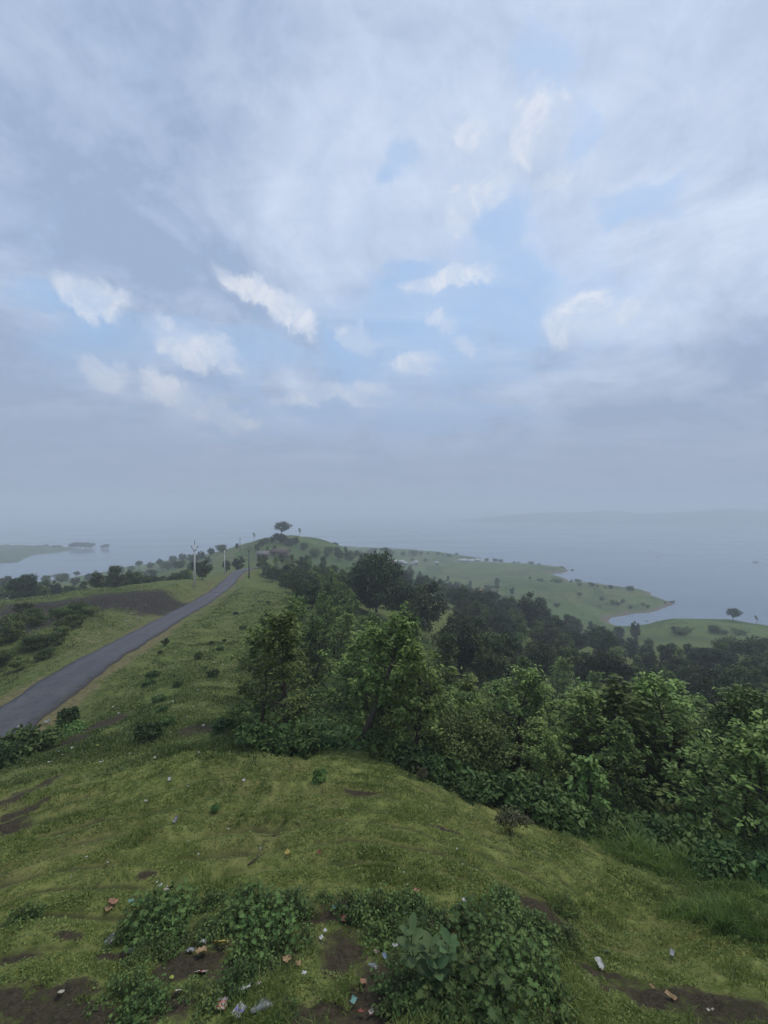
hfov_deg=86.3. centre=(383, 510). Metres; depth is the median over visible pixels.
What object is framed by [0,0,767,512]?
sky
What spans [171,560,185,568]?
shrub
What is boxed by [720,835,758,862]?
leafy weed
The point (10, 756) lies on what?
leafy weed
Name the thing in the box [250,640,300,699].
teak tree
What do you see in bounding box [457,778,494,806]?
leafy weed
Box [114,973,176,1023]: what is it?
broadleaf weed
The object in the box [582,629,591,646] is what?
broadleaf tree
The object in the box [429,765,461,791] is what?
leafy weed
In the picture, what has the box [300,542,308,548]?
shrub
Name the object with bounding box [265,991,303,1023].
broadleaf weed
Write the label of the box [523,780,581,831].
leafy weed
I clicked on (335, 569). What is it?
teak tree
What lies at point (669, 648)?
broadleaf tree
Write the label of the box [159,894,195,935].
broadleaf weed
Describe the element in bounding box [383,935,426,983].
broadleaf weed
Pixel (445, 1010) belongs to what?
broadleaf weed
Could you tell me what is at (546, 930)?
broadleaf weed
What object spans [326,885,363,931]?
broadleaf weed
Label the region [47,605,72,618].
shrub
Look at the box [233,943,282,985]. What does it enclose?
broadleaf weed
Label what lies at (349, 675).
teak tree
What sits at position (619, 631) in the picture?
broadleaf tree
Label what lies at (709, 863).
leafy weed
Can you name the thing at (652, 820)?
leafy weed
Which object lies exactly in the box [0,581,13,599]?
shrub
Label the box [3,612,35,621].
shrub
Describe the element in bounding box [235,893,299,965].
broadleaf weed
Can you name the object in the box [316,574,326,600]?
teak tree
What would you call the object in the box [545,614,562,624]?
tree
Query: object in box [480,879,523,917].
broadleaf weed
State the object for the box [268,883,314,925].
broadleaf weed
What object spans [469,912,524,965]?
broadleaf weed
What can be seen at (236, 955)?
broadleaf weed
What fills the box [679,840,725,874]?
leafy weed
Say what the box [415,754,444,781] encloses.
leafy weed
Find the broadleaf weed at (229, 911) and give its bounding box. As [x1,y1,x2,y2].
[218,903,248,930]
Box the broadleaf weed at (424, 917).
[399,913,443,954]
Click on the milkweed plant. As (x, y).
(435, 963)
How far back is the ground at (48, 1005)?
8.10 m
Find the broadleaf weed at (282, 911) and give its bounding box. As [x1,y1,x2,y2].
[249,895,295,939]
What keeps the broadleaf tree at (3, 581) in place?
on the ground at (48, 1005)
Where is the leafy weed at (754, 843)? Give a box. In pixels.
[743,834,767,855]
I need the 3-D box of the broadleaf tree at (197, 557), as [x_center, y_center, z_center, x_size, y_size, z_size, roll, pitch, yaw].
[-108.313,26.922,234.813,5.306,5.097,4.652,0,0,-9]
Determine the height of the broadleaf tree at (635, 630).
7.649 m
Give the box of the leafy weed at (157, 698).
[150,693,166,703]
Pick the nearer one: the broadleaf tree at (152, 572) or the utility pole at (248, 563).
the utility pole at (248, 563)
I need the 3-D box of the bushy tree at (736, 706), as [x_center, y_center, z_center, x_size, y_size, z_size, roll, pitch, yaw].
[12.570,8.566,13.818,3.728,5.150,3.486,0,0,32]
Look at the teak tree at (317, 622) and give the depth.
30.66 m
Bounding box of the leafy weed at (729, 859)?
[689,837,749,885]
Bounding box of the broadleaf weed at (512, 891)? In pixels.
[500,883,520,902]
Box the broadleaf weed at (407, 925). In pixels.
[393,918,431,950]
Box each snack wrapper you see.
[108,898,118,903]
[213,940,228,943]
[215,997,227,1009]
[231,1001,246,1016]
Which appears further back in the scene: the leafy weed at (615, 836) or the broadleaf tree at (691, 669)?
the broadleaf tree at (691, 669)
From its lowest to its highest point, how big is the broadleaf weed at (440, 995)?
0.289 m
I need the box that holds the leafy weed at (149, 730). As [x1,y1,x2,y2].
[133,720,165,742]
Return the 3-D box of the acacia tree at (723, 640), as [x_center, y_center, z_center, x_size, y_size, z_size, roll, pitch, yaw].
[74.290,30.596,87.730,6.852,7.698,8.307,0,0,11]
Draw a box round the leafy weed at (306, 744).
[276,722,320,759]
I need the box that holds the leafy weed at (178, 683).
[173,681,183,687]
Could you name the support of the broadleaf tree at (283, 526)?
on the ground at (48, 1005)
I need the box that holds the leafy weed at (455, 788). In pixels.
[447,777,467,794]
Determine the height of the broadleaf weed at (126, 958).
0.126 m
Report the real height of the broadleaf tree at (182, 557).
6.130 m
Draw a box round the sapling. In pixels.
[564,754,611,820]
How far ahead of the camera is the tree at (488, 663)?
46.83 m
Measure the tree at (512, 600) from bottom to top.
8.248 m
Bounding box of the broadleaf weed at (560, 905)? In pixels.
[545,890,582,921]
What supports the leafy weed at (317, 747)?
on the ground at (48, 1005)
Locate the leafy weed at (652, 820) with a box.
[642,814,669,848]
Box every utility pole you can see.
[191,541,197,587]
[222,548,226,573]
[246,548,251,577]
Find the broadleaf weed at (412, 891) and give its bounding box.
[390,886,430,916]
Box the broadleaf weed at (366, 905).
[353,880,399,936]
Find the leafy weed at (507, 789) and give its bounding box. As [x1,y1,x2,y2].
[482,769,539,816]
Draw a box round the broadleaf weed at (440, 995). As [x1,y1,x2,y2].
[419,973,463,1019]
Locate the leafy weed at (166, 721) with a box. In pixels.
[157,714,174,726]
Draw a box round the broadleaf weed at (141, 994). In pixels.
[122,978,163,1020]
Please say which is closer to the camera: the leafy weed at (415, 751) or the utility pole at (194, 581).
the leafy weed at (415, 751)
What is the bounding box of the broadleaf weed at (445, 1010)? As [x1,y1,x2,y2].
[436,978,486,1023]
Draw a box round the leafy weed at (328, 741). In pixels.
[317,734,337,750]
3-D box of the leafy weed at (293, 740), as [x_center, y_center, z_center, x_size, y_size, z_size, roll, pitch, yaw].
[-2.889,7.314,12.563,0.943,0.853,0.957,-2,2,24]
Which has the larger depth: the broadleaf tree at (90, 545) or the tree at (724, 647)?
the broadleaf tree at (90, 545)
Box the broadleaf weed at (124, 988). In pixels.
[82,959,159,1023]
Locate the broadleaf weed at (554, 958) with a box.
[518,931,567,980]
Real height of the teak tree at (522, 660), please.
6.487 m
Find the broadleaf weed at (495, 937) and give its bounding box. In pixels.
[478,935,524,974]
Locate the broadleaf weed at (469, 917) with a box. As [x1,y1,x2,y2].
[439,891,512,957]
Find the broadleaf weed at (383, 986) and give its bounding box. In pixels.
[366,952,421,1020]
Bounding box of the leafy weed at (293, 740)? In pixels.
[273,729,303,754]
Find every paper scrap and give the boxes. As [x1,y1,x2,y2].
[350,995,357,1003]
[594,957,604,969]
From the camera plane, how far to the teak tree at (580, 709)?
14.37 m
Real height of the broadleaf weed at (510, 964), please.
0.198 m
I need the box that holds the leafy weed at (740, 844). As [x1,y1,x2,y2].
[722,835,764,850]
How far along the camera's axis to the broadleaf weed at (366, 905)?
5.50 m
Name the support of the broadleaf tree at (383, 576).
on the ground at (48, 1005)
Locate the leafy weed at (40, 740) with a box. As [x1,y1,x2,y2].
[0,722,65,757]
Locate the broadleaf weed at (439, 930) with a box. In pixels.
[417,924,458,961]
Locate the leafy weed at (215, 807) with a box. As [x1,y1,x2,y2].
[210,803,220,811]
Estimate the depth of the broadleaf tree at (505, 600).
138.95 m
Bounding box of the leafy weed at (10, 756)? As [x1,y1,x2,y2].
[0,741,28,769]
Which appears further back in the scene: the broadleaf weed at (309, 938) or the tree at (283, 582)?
the tree at (283, 582)
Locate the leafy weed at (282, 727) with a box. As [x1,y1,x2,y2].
[263,723,294,749]
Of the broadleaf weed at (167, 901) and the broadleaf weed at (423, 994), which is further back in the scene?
the broadleaf weed at (167, 901)
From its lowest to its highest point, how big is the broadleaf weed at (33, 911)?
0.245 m
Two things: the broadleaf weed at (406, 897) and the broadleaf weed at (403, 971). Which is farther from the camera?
the broadleaf weed at (406, 897)
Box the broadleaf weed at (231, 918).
[223,877,280,938]
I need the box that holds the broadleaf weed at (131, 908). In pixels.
[116,896,163,924]
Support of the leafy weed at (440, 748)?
on the ground at (48, 1005)
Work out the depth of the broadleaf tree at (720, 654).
75.80 m
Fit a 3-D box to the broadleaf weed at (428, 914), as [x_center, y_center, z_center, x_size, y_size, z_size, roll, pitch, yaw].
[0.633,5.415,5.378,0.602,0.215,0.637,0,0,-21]
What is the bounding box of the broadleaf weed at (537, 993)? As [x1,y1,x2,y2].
[510,963,560,1021]
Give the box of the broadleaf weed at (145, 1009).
[129,988,172,1023]
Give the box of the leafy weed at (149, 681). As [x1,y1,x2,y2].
[140,677,155,686]
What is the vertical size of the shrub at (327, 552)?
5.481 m
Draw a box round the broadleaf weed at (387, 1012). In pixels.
[372,975,430,1022]
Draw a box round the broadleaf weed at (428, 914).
[410,897,456,935]
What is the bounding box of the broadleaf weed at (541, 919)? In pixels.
[514,907,565,956]
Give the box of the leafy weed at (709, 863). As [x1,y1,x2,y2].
[685,846,737,884]
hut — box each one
[256,551,269,558]
[270,549,290,558]
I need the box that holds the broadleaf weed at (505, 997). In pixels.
[465,970,515,1014]
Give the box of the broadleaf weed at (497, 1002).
[473,971,516,1012]
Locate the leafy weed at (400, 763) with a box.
[394,746,413,768]
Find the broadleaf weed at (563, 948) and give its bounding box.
[551,933,572,954]
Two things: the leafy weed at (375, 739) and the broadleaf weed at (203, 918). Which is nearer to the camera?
the broadleaf weed at (203, 918)
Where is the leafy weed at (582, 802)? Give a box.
[570,792,613,816]
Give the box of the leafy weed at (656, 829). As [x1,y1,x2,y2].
[653,823,685,840]
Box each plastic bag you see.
[105,932,113,943]
[250,998,275,1013]
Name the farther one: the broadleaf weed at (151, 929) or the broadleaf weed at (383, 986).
the broadleaf weed at (151, 929)
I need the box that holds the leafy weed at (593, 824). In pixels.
[555,807,598,840]
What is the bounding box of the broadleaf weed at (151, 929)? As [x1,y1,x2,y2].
[130,909,179,955]
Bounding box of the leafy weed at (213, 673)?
[206,669,218,678]
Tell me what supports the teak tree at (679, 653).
on the ground at (48, 1005)
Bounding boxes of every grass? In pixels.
[0,582,502,803]
[498,801,767,960]
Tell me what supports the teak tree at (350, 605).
on the ground at (48, 1005)
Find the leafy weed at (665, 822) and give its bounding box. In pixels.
[641,814,673,831]
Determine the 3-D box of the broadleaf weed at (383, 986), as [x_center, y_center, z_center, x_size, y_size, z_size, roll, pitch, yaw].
[0.127,5.001,4.286,0.590,0.346,0.626,0,0,-14]
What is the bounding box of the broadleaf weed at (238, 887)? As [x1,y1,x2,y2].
[223,878,260,910]
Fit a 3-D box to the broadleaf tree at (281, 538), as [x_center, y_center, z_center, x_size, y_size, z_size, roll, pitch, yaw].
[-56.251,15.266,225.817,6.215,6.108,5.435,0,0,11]
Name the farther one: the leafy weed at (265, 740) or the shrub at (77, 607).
the shrub at (77, 607)
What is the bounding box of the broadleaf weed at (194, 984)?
[172,969,229,1023]
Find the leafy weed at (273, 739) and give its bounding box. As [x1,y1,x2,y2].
[266,737,274,751]
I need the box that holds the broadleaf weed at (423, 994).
[409,966,472,1023]
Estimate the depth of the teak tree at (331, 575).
72.06 m
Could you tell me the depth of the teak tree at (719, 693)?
19.39 m
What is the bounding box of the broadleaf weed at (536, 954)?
[499,929,545,964]
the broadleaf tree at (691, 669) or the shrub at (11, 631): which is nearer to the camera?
the shrub at (11, 631)
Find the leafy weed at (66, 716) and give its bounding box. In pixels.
[54,706,80,726]
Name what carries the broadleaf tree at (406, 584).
on the ground at (48, 1005)
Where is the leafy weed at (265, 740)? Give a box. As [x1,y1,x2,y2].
[247,732,271,751]
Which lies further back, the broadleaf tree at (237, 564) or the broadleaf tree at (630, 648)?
the broadleaf tree at (237, 564)
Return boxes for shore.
[0,544,77,562]
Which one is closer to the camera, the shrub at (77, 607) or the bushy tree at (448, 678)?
the bushy tree at (448, 678)
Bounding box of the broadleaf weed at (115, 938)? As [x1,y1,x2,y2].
[97,913,146,958]
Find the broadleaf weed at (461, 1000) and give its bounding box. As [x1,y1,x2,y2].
[438,958,480,1023]
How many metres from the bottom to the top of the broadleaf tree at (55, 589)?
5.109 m
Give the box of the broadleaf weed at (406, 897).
[379,890,416,922]
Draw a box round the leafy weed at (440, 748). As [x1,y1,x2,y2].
[432,744,451,772]
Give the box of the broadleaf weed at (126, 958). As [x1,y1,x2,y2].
[118,945,151,969]
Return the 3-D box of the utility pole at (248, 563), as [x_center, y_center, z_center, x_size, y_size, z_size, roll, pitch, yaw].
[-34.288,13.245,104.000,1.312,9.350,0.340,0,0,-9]
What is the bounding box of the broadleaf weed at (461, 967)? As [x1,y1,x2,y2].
[437,938,509,1023]
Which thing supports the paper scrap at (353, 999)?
on the ground at (48, 1005)
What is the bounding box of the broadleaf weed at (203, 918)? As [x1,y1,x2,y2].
[192,913,217,932]
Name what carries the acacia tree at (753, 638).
on the ground at (48, 1005)
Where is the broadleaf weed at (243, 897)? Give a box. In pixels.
[221,887,258,917]
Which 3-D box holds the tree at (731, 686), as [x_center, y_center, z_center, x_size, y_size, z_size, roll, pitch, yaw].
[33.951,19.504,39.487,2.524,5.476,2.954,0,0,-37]
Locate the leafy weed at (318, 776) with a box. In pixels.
[312,767,327,784]
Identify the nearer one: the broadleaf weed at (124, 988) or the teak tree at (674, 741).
the broadleaf weed at (124, 988)
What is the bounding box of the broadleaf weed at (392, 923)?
[374,907,403,935]
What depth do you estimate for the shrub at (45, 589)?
91.71 m
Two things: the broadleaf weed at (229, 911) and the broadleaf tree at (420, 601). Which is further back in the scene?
the broadleaf tree at (420, 601)
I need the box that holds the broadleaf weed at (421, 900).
[404,891,438,919]
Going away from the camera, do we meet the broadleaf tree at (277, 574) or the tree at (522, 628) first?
the tree at (522, 628)
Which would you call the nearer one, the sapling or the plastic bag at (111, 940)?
the plastic bag at (111, 940)
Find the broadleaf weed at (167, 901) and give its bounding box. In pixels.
[119,877,199,952]
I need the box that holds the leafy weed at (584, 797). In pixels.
[568,790,591,801]
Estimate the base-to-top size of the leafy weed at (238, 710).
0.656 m
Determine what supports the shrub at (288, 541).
on the ground at (48, 1005)
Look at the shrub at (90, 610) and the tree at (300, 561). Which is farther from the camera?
the tree at (300, 561)
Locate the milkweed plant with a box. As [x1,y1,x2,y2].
[396,912,459,1002]
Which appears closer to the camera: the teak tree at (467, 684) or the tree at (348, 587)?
the teak tree at (467, 684)
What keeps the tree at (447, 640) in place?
on the ground at (48, 1005)
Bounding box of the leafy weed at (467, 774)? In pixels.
[453,761,485,782]
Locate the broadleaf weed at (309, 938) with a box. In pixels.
[287,922,319,952]
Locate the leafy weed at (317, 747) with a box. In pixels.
[306,735,319,751]
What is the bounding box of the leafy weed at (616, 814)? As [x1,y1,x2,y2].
[590,806,631,842]
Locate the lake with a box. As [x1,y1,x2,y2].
[0,513,767,625]
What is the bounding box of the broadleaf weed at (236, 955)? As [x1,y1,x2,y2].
[224,926,279,974]
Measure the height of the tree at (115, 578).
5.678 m
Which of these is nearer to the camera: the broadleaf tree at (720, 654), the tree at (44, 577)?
the broadleaf tree at (720, 654)
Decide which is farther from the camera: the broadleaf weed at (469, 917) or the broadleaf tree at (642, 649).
the broadleaf tree at (642, 649)
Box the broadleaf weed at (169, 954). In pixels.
[118,930,182,978]
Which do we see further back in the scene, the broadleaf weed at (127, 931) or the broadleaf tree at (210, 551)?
the broadleaf tree at (210, 551)
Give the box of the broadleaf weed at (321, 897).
[311,887,333,908]
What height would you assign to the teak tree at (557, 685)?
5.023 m
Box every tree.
[0,576,11,586]
[5,573,45,598]
[41,575,51,581]
[46,580,63,594]
[70,577,80,585]
[79,581,88,589]
[84,543,95,547]
[84,573,91,579]
[88,572,105,587]
[105,565,125,586]
[146,562,154,568]
[149,569,157,575]
[152,576,167,581]
[166,572,176,580]
[168,556,176,561]
[178,553,186,560]
[190,554,199,561]
[190,560,212,579]
[197,550,205,558]
[207,548,214,554]
[222,560,230,572]
[226,624,300,723]
[231,556,245,569]
[233,609,337,728]
[247,606,274,671]
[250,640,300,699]
[251,610,310,715]
[254,544,259,550]
[256,556,263,568]
[261,562,272,575]
[262,555,267,563]
[264,566,277,581]
[270,554,281,568]
[271,567,284,582]
[274,521,292,532]
[276,533,287,542]
[278,554,284,563]
[278,572,290,588]
[279,559,290,567]
[280,563,298,578]
[280,592,312,657]
[283,595,311,646]
[287,570,311,590]
[288,554,296,564]
[290,574,309,598]
[292,577,325,607]
[295,556,308,566]
[297,613,339,678]
[298,595,312,628]
[300,561,310,575]
[306,558,314,571]
[310,563,324,570]
[310,567,324,580]
[310,591,347,642]
[311,600,332,636]
[315,582,340,612]
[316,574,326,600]
[317,620,399,727]
[319,556,326,565]
[320,604,352,654]
[321,566,336,585]
[321,610,356,667]
[322,566,333,582]
[322,570,337,594]
[326,644,370,709]
[327,573,348,596]
[332,565,339,573]
[333,580,352,611]
[334,550,343,559]
[335,592,360,643]
[337,628,382,695]
[342,585,358,613]
[342,601,424,744]
[344,548,405,615]
[345,578,367,607]
[349,646,402,724]
[350,615,370,643]
[361,610,388,659]
[364,685,409,735]
[369,636,461,748]
[383,582,449,637]
[392,670,455,739]
[397,570,409,581]
[401,581,416,601]
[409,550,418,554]
[409,572,413,582]
[413,575,430,587]
[414,675,454,739]
[415,712,460,747]
[430,616,489,673]
[432,578,441,588]
[433,631,460,668]
[433,711,517,776]
[434,584,447,601]
[434,665,463,691]
[435,612,493,658]
[443,685,459,703]
[445,587,469,605]
[447,690,508,754]
[448,672,509,755]
[449,704,507,758]
[453,589,486,613]
[465,599,488,622]
[469,631,512,687]
[475,664,563,775]
[476,590,501,611]
[480,680,516,701]
[482,678,514,720]
[494,578,499,584]
[495,629,519,669]
[496,594,508,611]
[499,653,540,681]
[499,707,553,775]
[503,612,526,637]
[503,654,533,685]
[503,678,551,705]
[507,715,578,793]
[508,596,516,609]
[508,690,540,713]
[514,623,529,643]
[515,590,551,629]
[516,632,525,650]
[517,730,568,791]
[518,638,559,681]
[534,686,627,796]
[544,686,562,707]
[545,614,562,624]
[545,616,568,632]
[545,656,580,695]
[545,692,599,779]
[548,660,568,694]
[548,672,680,819]
[549,676,677,792]
[553,684,689,807]
[555,645,583,679]
[563,614,581,631]
[565,629,587,649]
[573,651,610,685]
[577,623,583,630]
[578,717,657,814]
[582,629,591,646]
[585,650,638,688]
[586,670,602,688]
[587,625,620,654]
[588,621,592,629]
[600,649,617,655]
[609,646,624,658]
[611,670,747,813]
[613,626,625,638]
[616,636,624,646]
[618,647,628,657]
[623,640,639,658]
[626,636,639,647]
[627,665,657,680]
[627,677,648,693]
[629,621,640,636]
[629,654,644,667]
[635,645,655,658]
[635,651,658,671]
[643,638,654,649]
[646,713,714,795]
[647,664,669,683]
[651,705,714,802]
[652,677,715,793]
[656,643,676,660]
[656,652,693,677]
[657,660,679,682]
[659,667,681,687]
[662,709,767,840]
[663,740,741,829]
[669,702,753,810]
[671,646,685,657]
[674,661,714,688]
[681,642,697,657]
[681,675,705,695]
[688,682,767,832]
[689,668,741,703]
[690,648,721,668]
[691,692,718,787]
[707,625,714,632]
[709,634,742,655]
[710,684,767,732]
[712,648,739,669]
[714,626,721,633]
[716,643,731,654]
[718,671,766,694]
[720,652,743,669]
[720,665,753,696]
[724,684,745,698]
[726,608,742,620]
[728,653,766,678]
[730,638,767,655]
[743,772,767,831]
[744,635,767,649]
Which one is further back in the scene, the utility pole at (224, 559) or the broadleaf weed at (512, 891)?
the utility pole at (224, 559)
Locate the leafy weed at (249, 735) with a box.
[234,720,272,749]
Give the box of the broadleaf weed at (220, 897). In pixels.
[192,886,230,915]
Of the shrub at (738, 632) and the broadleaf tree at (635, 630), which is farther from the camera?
the broadleaf tree at (635, 630)
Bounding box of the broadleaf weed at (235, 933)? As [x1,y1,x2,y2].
[220,897,259,939]
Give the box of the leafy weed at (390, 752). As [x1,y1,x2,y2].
[378,737,402,761]
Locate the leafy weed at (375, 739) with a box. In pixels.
[360,727,399,759]
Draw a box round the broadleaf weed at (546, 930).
[513,905,557,939]
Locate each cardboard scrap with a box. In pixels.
[105,903,112,911]
[195,945,206,953]
[283,955,291,961]
[665,989,676,999]
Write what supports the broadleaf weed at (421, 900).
on the ground at (48, 1005)
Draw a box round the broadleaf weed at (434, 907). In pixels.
[423,900,448,921]
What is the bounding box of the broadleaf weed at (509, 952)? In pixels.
[482,931,562,1016]
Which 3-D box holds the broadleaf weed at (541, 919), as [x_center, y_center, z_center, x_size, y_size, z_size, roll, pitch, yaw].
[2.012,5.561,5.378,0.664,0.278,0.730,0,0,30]
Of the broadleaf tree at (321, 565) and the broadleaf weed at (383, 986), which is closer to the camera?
the broadleaf weed at (383, 986)
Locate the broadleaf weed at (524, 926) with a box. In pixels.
[502,910,543,948]
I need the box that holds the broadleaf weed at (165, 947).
[146,921,191,958]
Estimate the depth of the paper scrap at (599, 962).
5.16 m
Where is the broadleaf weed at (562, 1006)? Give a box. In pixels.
[507,960,582,1023]
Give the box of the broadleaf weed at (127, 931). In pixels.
[122,907,168,949]
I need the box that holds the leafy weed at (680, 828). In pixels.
[659,813,736,854]
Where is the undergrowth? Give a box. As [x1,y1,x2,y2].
[243,604,752,846]
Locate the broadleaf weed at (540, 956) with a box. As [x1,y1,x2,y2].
[528,947,551,969]
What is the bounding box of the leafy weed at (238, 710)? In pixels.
[227,703,246,716]
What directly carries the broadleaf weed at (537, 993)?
on the ground at (48, 1005)
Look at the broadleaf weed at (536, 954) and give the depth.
4.83 m
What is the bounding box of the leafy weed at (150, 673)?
[144,669,160,678]
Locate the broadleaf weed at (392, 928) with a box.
[378,922,400,944]
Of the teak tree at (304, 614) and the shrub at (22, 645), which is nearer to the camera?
the shrub at (22, 645)
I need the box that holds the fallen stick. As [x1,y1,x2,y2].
[247,850,266,864]
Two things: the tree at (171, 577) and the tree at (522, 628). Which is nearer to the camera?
the tree at (522, 628)
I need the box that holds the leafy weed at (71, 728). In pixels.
[55,719,86,737]
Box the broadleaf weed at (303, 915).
[287,900,313,929]
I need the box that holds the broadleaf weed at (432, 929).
[421,926,436,938]
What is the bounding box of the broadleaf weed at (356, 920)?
[346,889,383,929]
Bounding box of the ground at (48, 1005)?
[0,535,767,1023]
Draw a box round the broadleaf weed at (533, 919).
[511,906,555,944]
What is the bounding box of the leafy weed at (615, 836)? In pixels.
[606,820,636,849]
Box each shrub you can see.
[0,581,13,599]
[0,614,29,627]
[0,623,25,640]
[0,647,19,664]
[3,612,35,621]
[7,657,30,669]
[10,634,45,650]
[11,601,34,612]
[18,631,59,649]
[23,607,44,616]
[28,614,48,625]
[33,579,52,596]
[33,647,55,659]
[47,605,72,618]
[52,573,69,581]
[53,626,69,639]
[54,637,65,643]
[59,613,89,626]
[61,585,79,592]
[66,603,84,613]
[73,610,84,616]
[78,605,100,615]
[86,574,119,587]
[122,570,146,585]
[127,566,134,571]
[140,574,155,582]
[159,560,173,568]
[160,637,169,645]
[170,568,193,579]
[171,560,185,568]
[185,553,193,561]
[215,545,226,551]
[257,539,265,545]
[284,538,295,545]
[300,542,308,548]
[309,548,321,556]
[323,546,334,551]
[324,548,330,556]
[343,550,353,560]
[416,766,427,778]
[495,804,533,835]
[626,586,634,590]
[672,626,689,634]
[720,630,727,633]
[730,628,746,635]
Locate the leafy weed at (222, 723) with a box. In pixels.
[211,716,237,734]
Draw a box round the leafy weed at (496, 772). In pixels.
[482,764,516,782]
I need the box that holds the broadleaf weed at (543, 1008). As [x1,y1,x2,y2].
[522,978,567,1023]
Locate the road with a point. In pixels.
(35, 703)
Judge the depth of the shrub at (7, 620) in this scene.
41.14 m
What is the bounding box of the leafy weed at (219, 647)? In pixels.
[216,645,223,649]
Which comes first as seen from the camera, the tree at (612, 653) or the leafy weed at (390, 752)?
the leafy weed at (390, 752)
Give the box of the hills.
[458,509,767,524]
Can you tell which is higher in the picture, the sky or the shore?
the sky
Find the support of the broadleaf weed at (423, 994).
on the ground at (48, 1005)
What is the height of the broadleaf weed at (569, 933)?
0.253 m
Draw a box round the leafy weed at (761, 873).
[744,850,767,886]
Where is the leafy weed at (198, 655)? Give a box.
[193,652,202,658]
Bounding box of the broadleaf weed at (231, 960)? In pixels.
[224,934,262,968]
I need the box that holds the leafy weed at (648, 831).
[621,823,665,851]
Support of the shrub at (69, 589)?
on the ground at (48, 1005)
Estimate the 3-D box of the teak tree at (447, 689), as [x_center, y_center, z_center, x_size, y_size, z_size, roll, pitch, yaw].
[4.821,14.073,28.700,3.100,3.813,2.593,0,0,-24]
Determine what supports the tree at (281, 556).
on the ground at (48, 1005)
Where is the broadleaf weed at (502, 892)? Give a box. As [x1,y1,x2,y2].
[488,882,516,904]
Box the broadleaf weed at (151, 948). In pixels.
[129,916,190,960]
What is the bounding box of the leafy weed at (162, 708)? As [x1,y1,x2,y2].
[155,705,167,712]
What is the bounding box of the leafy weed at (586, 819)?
[538,785,599,840]
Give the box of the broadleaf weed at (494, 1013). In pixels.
[460,953,545,1023]
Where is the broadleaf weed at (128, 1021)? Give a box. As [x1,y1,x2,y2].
[121,993,155,1023]
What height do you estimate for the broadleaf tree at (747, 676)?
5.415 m
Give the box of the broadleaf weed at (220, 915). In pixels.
[214,908,236,927]
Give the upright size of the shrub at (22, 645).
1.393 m
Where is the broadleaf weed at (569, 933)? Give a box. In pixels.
[548,916,588,959]
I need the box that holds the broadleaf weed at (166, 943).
[152,937,176,953]
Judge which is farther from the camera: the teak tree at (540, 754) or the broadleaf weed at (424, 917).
the teak tree at (540, 754)
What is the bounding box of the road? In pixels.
[0,566,282,743]
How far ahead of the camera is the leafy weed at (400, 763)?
11.89 m
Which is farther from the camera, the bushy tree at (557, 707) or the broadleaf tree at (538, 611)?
the broadleaf tree at (538, 611)
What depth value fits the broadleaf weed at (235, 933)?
5.41 m
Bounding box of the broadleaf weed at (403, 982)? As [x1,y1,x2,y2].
[393,967,421,999]
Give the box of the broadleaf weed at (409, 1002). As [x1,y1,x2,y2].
[402,979,434,1023]
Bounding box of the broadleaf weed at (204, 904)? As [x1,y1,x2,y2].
[191,887,222,915]
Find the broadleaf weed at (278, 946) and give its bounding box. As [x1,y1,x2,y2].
[253,924,305,975]
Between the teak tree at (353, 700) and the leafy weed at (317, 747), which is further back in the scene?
the teak tree at (353, 700)
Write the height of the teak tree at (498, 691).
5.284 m
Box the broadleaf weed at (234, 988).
[215,954,258,1002]
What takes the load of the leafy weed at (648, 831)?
on the ground at (48, 1005)
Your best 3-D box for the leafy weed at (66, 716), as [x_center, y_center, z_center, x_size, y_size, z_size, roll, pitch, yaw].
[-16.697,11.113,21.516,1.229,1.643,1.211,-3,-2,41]
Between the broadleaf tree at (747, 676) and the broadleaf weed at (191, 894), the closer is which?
the broadleaf weed at (191, 894)
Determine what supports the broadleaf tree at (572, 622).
on the ground at (48, 1005)
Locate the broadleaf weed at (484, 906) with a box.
[471,897,511,936]
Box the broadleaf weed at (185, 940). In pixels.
[175,910,224,948]
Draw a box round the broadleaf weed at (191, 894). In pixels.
[174,885,200,912]
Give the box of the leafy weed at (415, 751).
[395,738,439,775]
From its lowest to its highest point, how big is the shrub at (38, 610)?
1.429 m
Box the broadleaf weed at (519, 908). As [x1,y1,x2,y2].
[492,897,525,927]
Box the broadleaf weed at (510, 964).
[501,956,530,985]
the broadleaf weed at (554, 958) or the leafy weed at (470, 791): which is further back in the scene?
the leafy weed at (470, 791)
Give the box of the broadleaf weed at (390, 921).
[374,913,407,943]
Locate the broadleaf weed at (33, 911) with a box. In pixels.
[0,895,46,932]
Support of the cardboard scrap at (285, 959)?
on the ground at (48, 1005)
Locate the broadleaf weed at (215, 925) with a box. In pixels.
[196,912,231,949]
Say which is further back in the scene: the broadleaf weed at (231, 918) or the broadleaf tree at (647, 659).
the broadleaf tree at (647, 659)
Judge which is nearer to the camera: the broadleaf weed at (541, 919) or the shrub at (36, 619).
the broadleaf weed at (541, 919)
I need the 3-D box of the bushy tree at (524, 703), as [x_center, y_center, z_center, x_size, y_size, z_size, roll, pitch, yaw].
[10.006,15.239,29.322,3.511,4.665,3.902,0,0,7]
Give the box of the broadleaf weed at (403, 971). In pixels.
[389,955,422,1019]
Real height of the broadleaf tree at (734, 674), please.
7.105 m
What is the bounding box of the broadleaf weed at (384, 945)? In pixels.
[357,919,398,957]
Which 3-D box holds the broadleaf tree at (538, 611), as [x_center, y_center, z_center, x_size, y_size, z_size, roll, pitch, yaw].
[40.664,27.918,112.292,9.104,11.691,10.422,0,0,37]
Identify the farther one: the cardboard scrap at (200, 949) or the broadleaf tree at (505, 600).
the broadleaf tree at (505, 600)
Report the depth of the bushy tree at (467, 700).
18.75 m
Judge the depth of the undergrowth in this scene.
16.34 m

